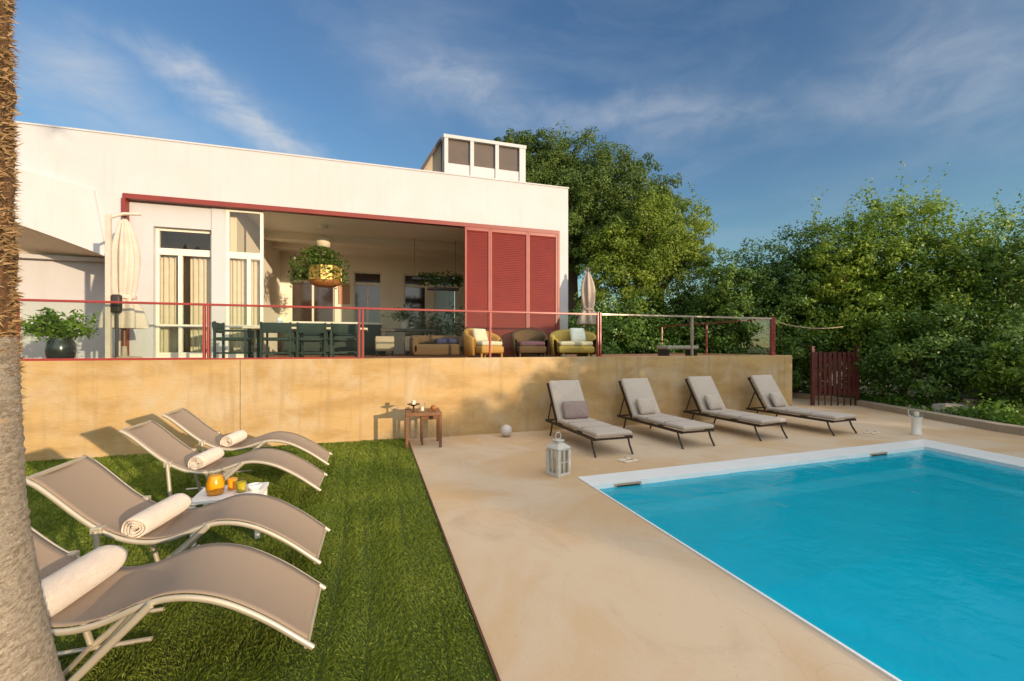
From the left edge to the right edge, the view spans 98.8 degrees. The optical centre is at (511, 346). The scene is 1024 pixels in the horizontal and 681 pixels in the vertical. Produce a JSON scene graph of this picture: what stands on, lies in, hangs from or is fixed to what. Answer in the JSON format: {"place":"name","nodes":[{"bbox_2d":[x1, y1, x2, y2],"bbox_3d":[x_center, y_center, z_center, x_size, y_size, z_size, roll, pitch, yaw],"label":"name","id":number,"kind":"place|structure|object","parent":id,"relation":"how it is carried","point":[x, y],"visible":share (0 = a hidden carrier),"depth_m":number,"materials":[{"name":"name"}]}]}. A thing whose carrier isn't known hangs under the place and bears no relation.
{"place":"outdoors","nodes":[
{"label":"outdoors","id":0,"kind":"place"},
{"bbox_2d":[25,438,496,680],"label":"lawn","id":1,"kind":"structure","parent":0,"point":[301,674],"depth_m":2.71,"materials":[{"name":"green plant"}]},
{"bbox_2d":[0,0,65,680],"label":"palm tree","id":2,"kind":"object","parent":1,"relation":"on","point":[28,651],"visible":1,"depth_m":1.34,"materials":[{"name":"brown plant"}]},
{"bbox_2d":[26,455,329,621],"bbox_3d":[-2.225,1.237,3.140,1.663,0.914,0.668,0,0,-17],"label":"wave lounger","id":3,"kind":"object","parent":1,"relation":"on","point":[101,497],"visible":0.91,"depth_m":3.05,"materials":[{"name":"grey fabric"}]},
{"bbox_2d":[121,493,191,538],"bbox_3d":[-2.465,1.166,3.060,0.165,0.146,0.526,0,0,-8],"label":"rolled towel","id":4,"kind":"object","parent":3,"relation":"on","point":[148,519],"visible":1,"depth_m":2.95,"materials":[{"name":"white fabric"}]},
{"bbox_2d":[31,527,325,680],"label":"wave lounger","id":5,"kind":"object","parent":1,"relation":"on","point":[281,591],"visible":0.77,"depth_m":2.30,"materials":[{"name":"beige fabric"}]},
{"bbox_2d":[41,545,127,617],"bbox_3d":[-2.182,1.165,2.167,0.189,0.167,0.551,0,0,-10],"label":"rolled towel","id":6,"kind":"object","parent":5,"relation":"on","point":[69,584],"visible":0.68,"depth_m":2.15,"materials":[{"name":"white fabric"}]},
{"bbox_2d":[119,420,327,507],"bbox_3d":[-2.961,1.237,4.689,1.779,0.914,0.668,0,0,-17],"label":"wave lounger","id":7,"kind":"object","parent":1,"relation":"on","point":[165,447],"visible":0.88,"depth_m":4.60,"materials":[{"name":"grey fabric"}]},
{"bbox_2d":[188,447,224,468],"bbox_3d":[-3.213,1.166,4.622,0.161,0.143,0.469,0,0,-10],"label":"rolled towel","id":8,"kind":"object","parent":7,"relation":"on","point":[205,458],"visible":1,"depth_m":4.49,"materials":[{"name":"white fabric"}]},
{"bbox_2d":[190,482,268,546],"bbox_3d":[-2.539,1.502,3.968,0.540,0.395,0.400,0,0,-20],"label":"side table","id":9,"kind":"object","parent":1,"relation":"on","point":[202,497],"visible":0.46,"depth_m":3.87,"materials":[{"name":"white paint"}]},
{"bbox_2d":[206,474,224,495],"bbox_3d":[-2.616,1.196,3.902,0.150,0.215,0.188,0,0,40],"label":"juice jug","id":10,"kind":"object","parent":9,"relation":"on","point":[215,484],"visible":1,"depth_m":3.84,"materials":[{"name":"orange glass"}]},
{"bbox_2d":[227,477,237,489],"bbox_3d":[-2.559,1.252,4.014,0.084,0.096,0.084,0,0,-18],"label":"juice glass","id":11,"kind":"object","parent":9,"relation":"on","point":[231,482],"visible":0.88,"depth_m":3.98,"materials":[{"name":"orange glass"}]},
{"bbox_2d":[236,480,245,492],"bbox_3d":[-2.438,1.244,3.948,0.094,0.120,0.094,0,0,-18],"label":"juice glass","id":12,"kind":"object","parent":9,"relation":"on","point":[241,486],"visible":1,"depth_m":3.92,"materials":[{"name":"yellow glass"}]},
{"bbox_2d":[247,482,261,490],"bbox_3d":[-2.352,1.279,4.006,0.120,0.050,0.120,0,0,-18],"label":"bowl","id":13,"kind":"object","parent":9,"relation":"on","point":[254,486],"visible":1,"depth_m":3.99,"materials":[{"name":"white ceramic"}]},
{"bbox_2d":[162,408,331,489],"bbox_3d":[-3.320,1.237,5.677,1.812,0.914,0.668,0,0,-19],"label":"wave lounger","id":14,"kind":"object","parent":1,"relation":"on","point":[192,425],"visible":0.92,"depth_m":5.59,"materials":[{"name":"beige fabric"}]},
{"bbox_2d":[220,430,246,446],"bbox_3d":[-3.547,1.165,5.607,0.160,0.144,0.451,0,0,-10],"label":"rolled towel","id":15,"kind":"object","parent":14,"relation":"on","point":[233,438],"visible":1,"depth_m":5.47,"materials":[{"name":"white fabric"}]},
{"bbox_2d":[282,321,382,354],"bbox_3d":[-5.372,-0.250,13.298,2.800,0.980,0.600,0,0,-18],"label":"dining table","id":16,"kind":"object","parent":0,"point":[372,332],"visible":0.5,"depth_m":13.12,"materials":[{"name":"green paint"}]},
{"bbox_2d":[380,328,435,355],"bbox_3d":[-2.904,-0.130,12.297,1.500,0.740,0.500,0,0,-18],"label":"console table","id":17,"kind":"object","parent":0,"point":[431,331],"visible":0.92,"depth_m":12.03,"materials":[{"name":"black metal"}]},
{"bbox_2d":[382,304,422,328],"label":"potted plant","id":18,"kind":"object","parent":17,"relation":"on","point":[404,322],"visible":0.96,"depth_m":12.17,"materials":[{"name":"green plant"}]},
{"bbox_2d":[404,336,421,355],"bbox_3d":[-2.673,-0.020,11.899,0.480,0.520,0.400,0,0,-18],"label":"stool","id":19,"kind":"object","parent":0,"point":[406,343],"visible":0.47,"depth_m":11.66,"materials":[{"name":"grey fabric"}]},
{"bbox_2d":[10,0,1023,344],"label":"sky","id":20,"kind":"structure","parent":0,"point":[759,105],"materials":[{"name":"blue"}]},
{"bbox_2d":[423,354,725,357],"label":"terrace","id":21,"kind":"structure","parent":0,"point":[572,355],"depth_m":12.12,"materials":[{"name":"wood"}]},
{"bbox_2d":[20,307,100,357],"bbox_3d":[-7.350,-0.199,7.079,1.424,0.878,1.023,0,0,-18],"label":"potted plant","id":22,"kind":"object","parent":21,"relation":"on","point":[61,333],"visible":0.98,"depth_m":6.95,"materials":[{"name":"green plant"}]},
{"bbox_2d":[105,212,140,357],"bbox_3d":[-6.308,-1.012,7.163,0.191,2.504,0.489,0,0,24],"label":"parasol mast","id":23,"kind":"object","parent":21,"relation":"on","point":[111,308],"visible":0.89,"depth_m":6.98,"materials":[{"name":"white metal"}]},
{"bbox_2d":[98,211,149,357],"bbox_3d":[-6.515,-1.020,7.378,0.615,2.520,0.608,0,0,18],"label":"parasol","id":24,"kind":"object","parent":21,"relation":"on","point":[126,260],"visible":0.73,"depth_m":7.29,"materials":[{"name":"beige fabric"}]},
{"bbox_2d":[212,321,253,357],"bbox_3d":[-4.961,-0.100,7.816,0.544,0.679,0.507,0,0,-18],"label":"dining chair","id":25,"kind":"object","parent":21,"relation":"on","point":[218,327],"visible":0.97,"depth_m":7.65,"materials":[{"name":"green wood"}]},
{"bbox_2d":[260,322,295,357],"bbox_3d":[-4.234,-0.100,7.957,0.507,0.679,0.544,0,0,-18],"label":"dining chair","id":26,"kind":"object","parent":21,"relation":"on","point":[269,327],"visible":0.98,"depth_m":7.74,"materials":[{"name":"teal metal"}]},
{"bbox_2d":[14,121,568,358],"bbox_3d":[-6.144,-2.322,11.364,14.160,5.465,6.622,0,0,-18],"label":"villa","id":27,"kind":"object","parent":21,"relation":"on","point":[216,224],"visible":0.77,"depth_m":9.25,"materials":[{"name":"white paint"}]},
{"bbox_2d":[156,228,211,357],"bbox_3d":[-6.488,-1.045,8.763,0.970,2.550,0.190,0,0,-18],"label":"window","id":28,"kind":"structure","parent":27,"relation":"in","point":[170,325],"depth_m":8.73,"materials":[{"name":"white glass"}]},
{"bbox_2d":[226,208,263,357],"bbox_3d":[-5.433,-1.270,8.957,0.660,3.000,0.160,0,0,-18],"label":"window","id":29,"kind":"structure","parent":27,"relation":"in","point":[244,278],"depth_m":8.96,"materials":[{"name":"white glass"}]},
{"bbox_2d":[299,333,323,356],"bbox_3d":[-4.404,-0.100,9.582,0.507,0.679,0.544,0,0,-18],"label":"dining chair","id":30,"kind":"object","parent":27,"relation":"on","point":[321,335],"visible":0.34,"depth_m":9.71,"materials":[{"name":"teal metal"}]},
{"bbox_2d":[290,268,334,321],"bbox_3d":[-6.234,-1.090,13.749,1.270,2.660,0.060,0,0,-18],"label":"interior door","id":31,"kind":"structure","parent":27,"relation":"in","point":[301,295],"depth_m":13.71,"materials":[{"name":"white glass"}]},
{"bbox_2d":[287,225,349,289],"bbox_3d":[-4.644,-2.164,10.594,1.389,1.512,1.408,0,0,-18],"label":"hanging planter","id":32,"kind":"object","parent":27,"relation":"hanging from","point":[325,274],"visible":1,"depth_m":10.38,"materials":[{"name":"green plant"}]},
{"bbox_2d":[354,271,381,327],"bbox_3d":[-4.680,-1.090,14.241,0.870,2.660,0.060,0,0,-18],"label":"interior door","id":33,"kind":"structure","parent":27,"relation":"in","point":[367,285],"depth_m":14.23,"materials":[{"name":"grey glass"}]},
{"bbox_2d":[375,336,393,355],"bbox_3d":[-3.388,-0.020,11.672,0.480,0.520,0.400,0,0,-18],"label":"stool","id":34,"kind":"object","parent":27,"relation":"on","point":[384,343],"visible":1,"depth_m":11.48,"materials":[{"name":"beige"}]},
{"bbox_2d":[404,274,425,353],"bbox_3d":[-3.246,-1.090,14.697,0.740,2.660,0.060,0,0,-18],"label":"interior door","id":35,"kind":"structure","parent":27,"relation":"in","point":[414,294],"depth_m":14.68,"materials":[{"name":"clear glass"}]},
{"bbox_2d":[408,302,464,336],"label":"potted plant","id":36,"kind":"object","parent":27,"relation":"on","point":[437,326],"visible":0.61,"depth_m":13.10,"materials":[{"name":"green plant"}]},
{"bbox_2d":[412,238,463,290],"bbox_3d":[-2.006,-2.223,11.953,1.405,1.375,0.587,0,0,-18],"label":"hanging plant shelf","id":37,"kind":"object","parent":27,"relation":"hanging from","point":[435,279],"visible":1,"depth_m":11.87,"materials":[{"name":"plant"}]},
{"bbox_2d":[434,276,456,335],"bbox_3d":[-2.297,-1.090,15.063,0.770,2.660,0.185,0,0,-18],"label":"interior door","id":38,"kind":"structure","parent":27,"relation":"in","point":[442,299],"depth_m":15.10,"materials":[{"name":"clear glass"}]},
{"bbox_2d":[242,326,367,357],"bbox_3d":[-4.062,-0.070,8.835,2.200,0.620,0.840,0,0,-18],"label":"dining table","id":39,"kind":"object","parent":21,"relation":"on","point":[251,328],"visible":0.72,"depth_m":8.73,"materials":[{"name":"white wood"}]},
{"bbox_2d":[296,322,329,356],"bbox_3d":[-3.694,-0.100,8.170,0.507,0.679,0.544,0,0,-16],"label":"dining chair","id":40,"kind":"object","parent":21,"relation":"on","point":[302,328],"visible":0.98,"depth_m":7.95,"materials":[{"name":"teal metal"}]},
{"bbox_2d":[330,323,357,356],"bbox_3d":[-3.168,-0.100,8.337,0.507,0.679,0.544,0,0,-21],"label":"dining chair","id":41,"kind":"object","parent":21,"relation":"on","point":[344,328],"visible":0.96,"depth_m":8.10,"materials":[{"name":"green wood"}]},
{"bbox_2d":[333,334,356,356],"bbox_3d":[-3.737,-0.100,9.794,0.507,0.679,0.544,0,0,-21],"label":"dining chair","id":42,"kind":"object","parent":21,"relation":"on","point":[355,335],"visible":0.45,"depth_m":9.63,"materials":[{"name":"teal metal"}]},
{"bbox_2d":[409,335,463,354],"bbox_3d":[-1.666,-0.040,9.716,1.140,0.440,0.730,0,0,-18],"label":"sofa","id":43,"kind":"object","parent":21,"relation":"on","point":[436,345],"visible":0.99,"depth_m":9.46,"materials":[{"name":"brown fabric"}]},
{"bbox_2d":[463,328,503,356],"bbox_3d":[-0.660,-0.095,9.635,0.865,0.670,0.794,0,0,-43],"label":"wicker armchair","id":44,"kind":"object","parent":21,"relation":"on","point":[472,346],"visible":0.89,"depth_m":9.36,"materials":[{"name":"yellow wicker"}]},
{"bbox_2d":[472,328,487,340],"bbox_3d":[-0.704,-0.260,9.659,0.360,0.285,0.166,0,0,-43],"label":"throw pillow","id":45,"kind":"object","parent":44,"relation":"on","point":[479,334],"visible":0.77,"depth_m":9.58,"materials":[{"name":"beige fabric"}]},
{"bbox_2d":[511,329,548,356],"bbox_3d":[0.411,-0.095,10.135,0.865,0.670,0.794,0,0,-8],"label":"wicker armchair","id":46,"kind":"object","parent":21,"relation":"on","point":[528,341],"visible":0.97,"depth_m":10.00,"materials":[{"name":"brown wicker"}]},
{"bbox_2d":[549,329,595,356],"bbox_3d":[1.406,-0.095,10.083,1.110,0.670,0.794,0,0,-4],"label":"wicker armchair","id":47,"kind":"object","parent":21,"relation":"on","point":[561,342],"visible":0.86,"depth_m":9.86,"materials":[{"name":"yellow wicker"}]},
{"bbox_2d":[569,328,585,340],"bbox_3d":[1.531,-0.280,10.221,0.380,0.323,0.179,0,0,-18],"label":"throw pillow","id":48,"kind":"object","parent":47,"relation":"on","point":[577,334],"visible":0.87,"depth_m":10.16,"materials":[{"name":"white fabric"}]},
{"bbox_2d":[576,267,595,356],"bbox_3d":[1.810,-0.835,10.496,0.541,2.150,0.571,0,0,-18],"label":"parasol","id":49,"kind":"object","parent":21,"relation":"on","point":[588,294],"visible":0.88,"depth_m":10.38,"materials":[{"name":"beige fabric"}]},
{"bbox_2d":[657,346,698,355],"bbox_3d":[4.046,0.105,10.726,0.900,0.270,0.440,0,0,-18],"label":"terrace bench","id":50,"kind":"object","parent":21,"relation":"on","point":[663,350],"visible":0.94,"depth_m":10.58,"materials":[{"name":"grey"}]},
{"bbox_2d":[408,397,1023,680],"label":"pool deck","id":51,"kind":"structure","parent":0,"point":[571,577],"depth_m":3.43,"materials":[{"name":"beige concrete"}]},
{"bbox_2d":[405,408,441,448],"bbox_3d":[-1.543,1.400,7.610,0.600,0.600,0.560,0,0,-15],"label":"wooden table","id":52,"kind":"object","parent":51,"relation":"on","point":[425,412],"visible":0.93,"depth_m":7.41,"materials":[{"name":"brown wood"}]},
{"bbox_2d":[407,400,419,411],"bbox_3d":[-1.675,1.005,7.463,0.220,0.190,0.220,0,0,-18],"label":"candle holder","id":53,"kind":"object","parent":52,"relation":"on","point":[413,403],"visible":1,"depth_m":7.44,"materials":[{"name":"white wax"}]},
{"bbox_2d":[420,416,438,444],"bbox_3d":[-1.437,1.450,7.769,0.360,0.500,0.340,0,0,-15],"label":"wooden table","id":54,"kind":"object","parent":51,"relation":"on","point":[422,418],"visible":0.57,"depth_m":7.58,"materials":[{"name":"brown wood"}]},
{"bbox_2d":[408,440,500,680],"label":"lawn edging","id":55,"kind":"object","parent":51,"relation":"on","point":[476,620],"depth_m":3.02,"materials":[{"name":"metal"}]},
{"bbox_2d":[500,425,511,436],"bbox_3d":[-0.110,1.588,8.316,0.226,0.224,0.226,0,0,-18],"label":"ball lamp","id":56,"kind":"object","parent":51,"relation":"on","point":[505,430],"visible":1,"depth_m":8.23,"materials":[{"name":"plastic"}]},
{"bbox_2d":[546,432,570,477],"bbox_3d":[0.617,1.417,5.861,0.248,0.566,0.248,0,0,-40],"label":"lantern","id":57,"kind":"object","parent":51,"relation":"on","point":[558,445],"visible":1,"depth_m":5.81,"materials":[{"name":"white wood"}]},
{"bbox_2d":[545,380,633,457],"bbox_3d":[1.287,1.180,7.753,0.692,1.057,1.968,0,0,-19],"label":"pool lounger","id":58,"kind":"object","parent":51,"relation":"on","point":[564,390],"visible":0.9,"depth_m":7.89,"materials":[{"name":"beige fabric"}]},
{"bbox_2d":[562,401,588,418],"bbox_3d":[1.175,1.170,8.147,0.500,0.313,0.203,0,0,-19],"label":"scatter pillow","id":59,"kind":"object","parent":58,"relation":"on","point":[575,409],"visible":1,"depth_m":8.08,"materials":[{"name":"beige fabric"}]},
{"bbox_2d":[617,456,638,462],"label":"sandals","id":60,"kind":"object","parent":51,"relation":"on","point":[625,459],"visible":1,"depth_m":6.52,"materials":[{"name":"beige fabric"}]},
{"bbox_2d":[617,378,714,448],"bbox_3d":[2.830,1.180,8.316,0.692,1.057,1.968,0,0,-20],"label":"pool lounger","id":61,"kind":"object","parent":51,"relation":"on","point":[634,389],"visible":0.94,"depth_m":8.57,"materials":[{"name":"beige fabric"}]},
{"bbox_2d":[636,397,655,414],"bbox_3d":[2.645,1.170,8.684,0.400,0.313,0.203,0,0,-32],"label":"scatter pillow","id":62,"kind":"object","parent":61,"relation":"on","point":[645,406],"visible":1,"depth_m":8.61,"materials":[{"name":"beige fabric"}]},
{"bbox_2d":[683,376,787,440],"bbox_3d":[4.459,1.180,8.937,0.692,1.057,1.968,0,0,-21],"label":"pool lounger","id":63,"kind":"object","parent":51,"relation":"on","point":[702,386],"visible":0.93,"depth_m":9.12,"materials":[{"name":"beige fabric"}]},
{"bbox_2d":[704,394,721,409],"bbox_3d":[4.268,1.170,9.303,0.400,0.313,0.203,0,0,-33],"label":"scatter pillow","id":64,"kind":"object","parent":63,"relation":"on","point":[713,402],"visible":1,"depth_m":9.22,"materials":[{"name":"beige fabric"}]},
{"bbox_2d":[746,375,856,435],"bbox_3d":[6.092,1.180,9.382,0.692,1.057,1.968,0,0,-22],"label":"pool lounger","id":65,"kind":"object","parent":51,"relation":"on","point":[765,385],"visible":0.92,"depth_m":9.55,"materials":[{"name":"beige fabric"}]},
{"bbox_2d":[769,392,785,406],"bbox_3d":[5.895,1.170,9.744,0.400,0.313,0.203,0,0,-34],"label":"scatter pillow","id":66,"kind":"object","parent":65,"relation":"on","point":[777,399],"visible":1,"depth_m":9.66,"materials":[{"name":"beige fabric"}]},
{"bbox_2d":[810,346,858,405],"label":"garden gate","id":67,"kind":"structure","parent":51,"relation":"on","point":[836,359],"depth_m":12.69,"materials":[{"name":"red paint"}]},
{"bbox_2d":[863,430,879,433],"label":"sandals","id":68,"kind":"object","parent":51,"relation":"on","point":[868,432],"visible":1,"depth_m":8.60,"materials":[{"name":"beige fabric"}]},
{"bbox_2d":[909,411,922,434],"bbox_3d":[7.844,1.420,8.510,0.280,0.560,0.280,0,0,-18],"label":"hurricane lamp","id":69,"kind":"object","parent":51,"relation":"on","point":[916,424],"visible":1,"depth_m":8.46,"materials":[{"name":"white paint"}]},
{"bbox_2d":[616,352,983,391],"bbox_3d":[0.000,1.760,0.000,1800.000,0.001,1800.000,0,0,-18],"label":"ground","id":70,"kind":"structure","parent":0,"point":[859,380],"depth_m":22.26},
{"bbox_2d":[20,353,791,461],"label":"retaining wall","id":71,"kind":"structure","parent":70,"relation":"on","point":[77,409],"depth_m":7.76,"materials":[{"name":"concrete"}]},
{"bbox_2d":[14,299,774,360],"bbox_3d":[-2.974,-0.253,10.135,18.460,0.965,4.480,0,0,-18],"label":"glass railing","id":72,"kind":"object","parent":71,"relation":"on","point":[692,324],"visible":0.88,"depth_m":7.87,"materials":[{"name":"red metal"}]},
{"bbox_2d":[775,321,842,328],"bbox_3d":[7.649,-0.554,11.268,2.502,0.174,0.026,0,0,-20],"label":"rope","id":73,"kind":"object","parent":72,"relation":"hanging from","point":[807,327],"visible":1,"depth_m":11.23,"materials":[{"name":"fabric"}]},
{"bbox_2d":[494,120,689,319],"bbox_3d":[2.977,-4.331,20.685,9.995,12.177,8.520,0,0,-18],"label":"stone pine","id":74,"kind":"object","parent":70,"relation":"on","point":[599,187],"visible":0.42,"depth_m":18.81,"materials":[{"name":"green plant"}]},
{"bbox_2d":[568,292,640,353],"bbox_3d":[2.753,-0.090,15.527,3.561,3.698,3.401,0,0,-18],"label":"garden shrub","id":75,"kind":"object","parent":70,"relation":"on","point":[606,327],"visible":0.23,"depth_m":14.93,"materials":[{"name":"green plant"}]},
{"bbox_2d":[591,292,681,353],"bbox_3d":[4.465,-0.132,16.457,3.858,3.780,3.821,0,0,-18],"label":"garden shrub","id":76,"kind":"object","parent":70,"relation":"on","point":[633,346],"visible":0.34,"depth_m":15.64,"materials":[{"name":"green plant"}]},
{"bbox_2d":[573,180,724,342],"bbox_3d":[5.329,-2.347,17.509,5.475,8.205,4.701,0,0,-18],"label":"leafy tree","id":77,"kind":"object","parent":70,"relation":"on","point":[652,269],"visible":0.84,"depth_m":16.59,"materials":[{"name":"green plant"}]},
{"bbox_2d":[629,296,709,353],"bbox_3d":[6.335,-0.149,17.004,3.746,3.814,3.720,0,0,-18],"label":"garden shrub","id":78,"kind":"object","parent":70,"relation":"on","point":[681,322],"visible":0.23,"depth_m":16.08,"materials":[{"name":"green plant"}]},
{"bbox_2d":[660,278,742,353],"bbox_3d":[7.498,-0.584,16.997,3.518,4.687,3.631,0,0,-18],"label":"hedge tree","id":79,"kind":"object","parent":70,"relation":"on","point":[679,299],"visible":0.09,"depth_m":16.55,"materials":[{"name":"green plant"}]},
{"bbox_2d":[672,308,760,354],"bbox_3d":[7.422,-0.016,16.065,3.483,3.548,3.472,0,0,-18],"label":"garden shrub","id":80,"kind":"object","parent":70,"relation":"on","point":[699,333],"visible":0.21,"depth_m":15.15,"materials":[{"name":"green plant"}]},
{"bbox_2d":[683,236,806,354],"bbox_3d":[8.286,-1.095,15.812,4.048,5.706,3.898,0,0,-18],"label":"hedge tree","id":81,"kind":"object","parent":70,"relation":"on","point":[724,293],"visible":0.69,"depth_m":14.80,"materials":[{"name":"green plant"}]},
{"bbox_2d":[715,306,808,386],"bbox_3d":[8.714,0.149,15.553,3.729,3.220,3.639,0,0,-18],"label":"garden shrub","id":82,"kind":"object","parent":70,"relation":"on","point":[761,342],"visible":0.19,"depth_m":14.39,"materials":[{"name":"green plant"}]},
{"bbox_2d":[730,220,867,391],"bbox_3d":[9.682,-1.314,15.258,4.414,6.141,4.266,0,0,-18],"label":"hedge tree","id":83,"kind":"object","parent":70,"relation":"on","point":[796,348],"visible":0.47,"depth_m":14.24,"materials":[{"name":"green plant"}]},
{"bbox_2d":[792,392,1023,435],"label":"wall","id":84,"kind":"structure","parent":70,"relation":"on","point":[984,424],"depth_m":10.20,"materials":[{"name":"grey concrete"}]},
{"bbox_2d":[816,160,1006,394],"bbox_3d":[12.506,-1.981,13.912,4.565,7.475,4.346,0,0,-18],"label":"hedge tree","id":85,"kind":"object","parent":70,"relation":"on","point":[929,207],"visible":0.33,"depth_m":13.14,"materials":[{"name":"green plant"}]},
{"bbox_2d":[928,187,1023,390],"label":"hedge tree","id":86,"kind":"object","parent":70,"relation":"on","point":[1006,251],"visible":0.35,"depth_m":11.78,"materials":[{"name":"green plant"}]},
{"bbox_2d":[599,450,1023,680],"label":"pool water","id":87,"kind":"structure","parent":0,"point":[905,566],"depth_m":3.85,"materials":[{"name":"blue liquid"}]},
{"bbox_2d":[800,385,1023,424],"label":"planting bed","id":88,"kind":"object","parent":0,"point":[966,400],"depth_m":13.49,"materials":[{"name":"green plant"}]},
{"bbox_2d":[792,335,832,393],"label":"garden shrub","id":89,"kind":"object","parent":88,"relation":"on","point":[801,378],"visible":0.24,"depth_m":14.41,"materials":[{"name":"green plant"}]},
{"bbox_2d":[776,178,946,387],"bbox_3d":[11.223,-1.780,14.371,4.610,7.073,4.253,0,0,-18],"label":"hedge tree","id":90,"kind":"object","parent":88,"relation":"on","point":[837,277],"visible":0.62,"depth_m":13.44,"materials":[{"name":"green plant"}]},
{"bbox_2d":[838,310,933,397],"bbox_3d":[11.689,0.308,13.693,2.779,2.901,2.596,0,0,-18],"label":"garden shrub","id":91,"kind":"object","parent":88,"relation":"on","point":[872,373],"visible":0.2,"depth_m":13.37,"materials":[{"name":"green plant"}]},
{"bbox_2d":[802,381,1023,425],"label":"ground cover","id":92,"kind":"object","parent":88,"relation":"on","point":[1007,414],"visible":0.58,"depth_m":10.07,"materials":[{"name":"green plant"}]},
{"bbox_2d":[960,383,987,399],"bbox_3d":[12.001,1.131,11.383,0.602,0.418,0.566,0,0,-39],"label":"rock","id":93,"kind":"object","parent":92,"relation":"on","point":[963,395],"visible":0.38,"depth_m":11.27,"materials":[{"name":"grey stone"}]},
{"bbox_2d":[852,287,993,403],"bbox_3d":[11.140,0.109,12.070,3.119,3.299,2.753,0,0,-18],"label":"garden shrub","id":94,"kind":"object","parent":88,"relation":"on","point":[891,354],"visible":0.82,"depth_m":11.60,"materials":[{"name":"green plant"}]},
{"bbox_2d":[931,403,967,414],"bbox_3d":[10.580,1.488,10.613,0.956,0.257,0.641,0,0,-18],"label":"rock","id":95,"kind":"object","parent":88,"relation":"on","point":[938,405],"visible":0.44,"depth_m":10.47,"materials":[{"name":"grey stone"}]},
{"bbox_2d":[885,199,1023,400],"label":"hedge tree","id":96,"kind":"object","parent":88,"relation":"on","point":[972,237],"visible":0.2,"depth_m":12.38,"materials":[{"name":"green plant"}]},
{"bbox_2d":[906,293,1023,411],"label":"garden shrub","id":97,"kind":"object","parent":88,"relation":"on","point":[1003,329],"visible":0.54,"depth_m":11.07,"materials":[{"name":"green plant"}]},
{"bbox_2d":[960,328,1023,410],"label":"garden shrub","id":98,"kind":"object","parent":88,"relation":"on","point":[998,374],"visible":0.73,"depth_m":10.39,"materials":[{"name":"green plant"}]},
{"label":"pool basin","id":99,"kind":"structure","parent":0,"visible":0},
{"bbox_2d":[577,439,1023,680],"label":"pool coping","id":100,"kind":"object","parent":99,"relation":"on","point":[610,480],"visible":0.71,"depth_m":6.29,"materials":[{"name":"white stone"}]},
{"bbox_2d":[614,481,640,486],"bbox_3d":[1.456,1.751,5.498,0.380,0.098,0.020,0,0,-18],"label":"pool skimmer","id":101,"kind":"object","parent":100,"relation":"attached to","point":[628,484],"visible":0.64,"depth_m":5.49,"materials":[{"name":"grey plastic"}]},
{"bbox_2d":[870,452,887,455],"bbox_3d":[5.896,1.751,7.046,0.380,0.098,0.020,0,0,-18],"label":"pool skimmer","id":102,"kind":"object","parent":100,"relation":"attached to","point":[878,454],"visible":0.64,"depth_m":7.03,"materials":[{"name":"grey"}]}
]}

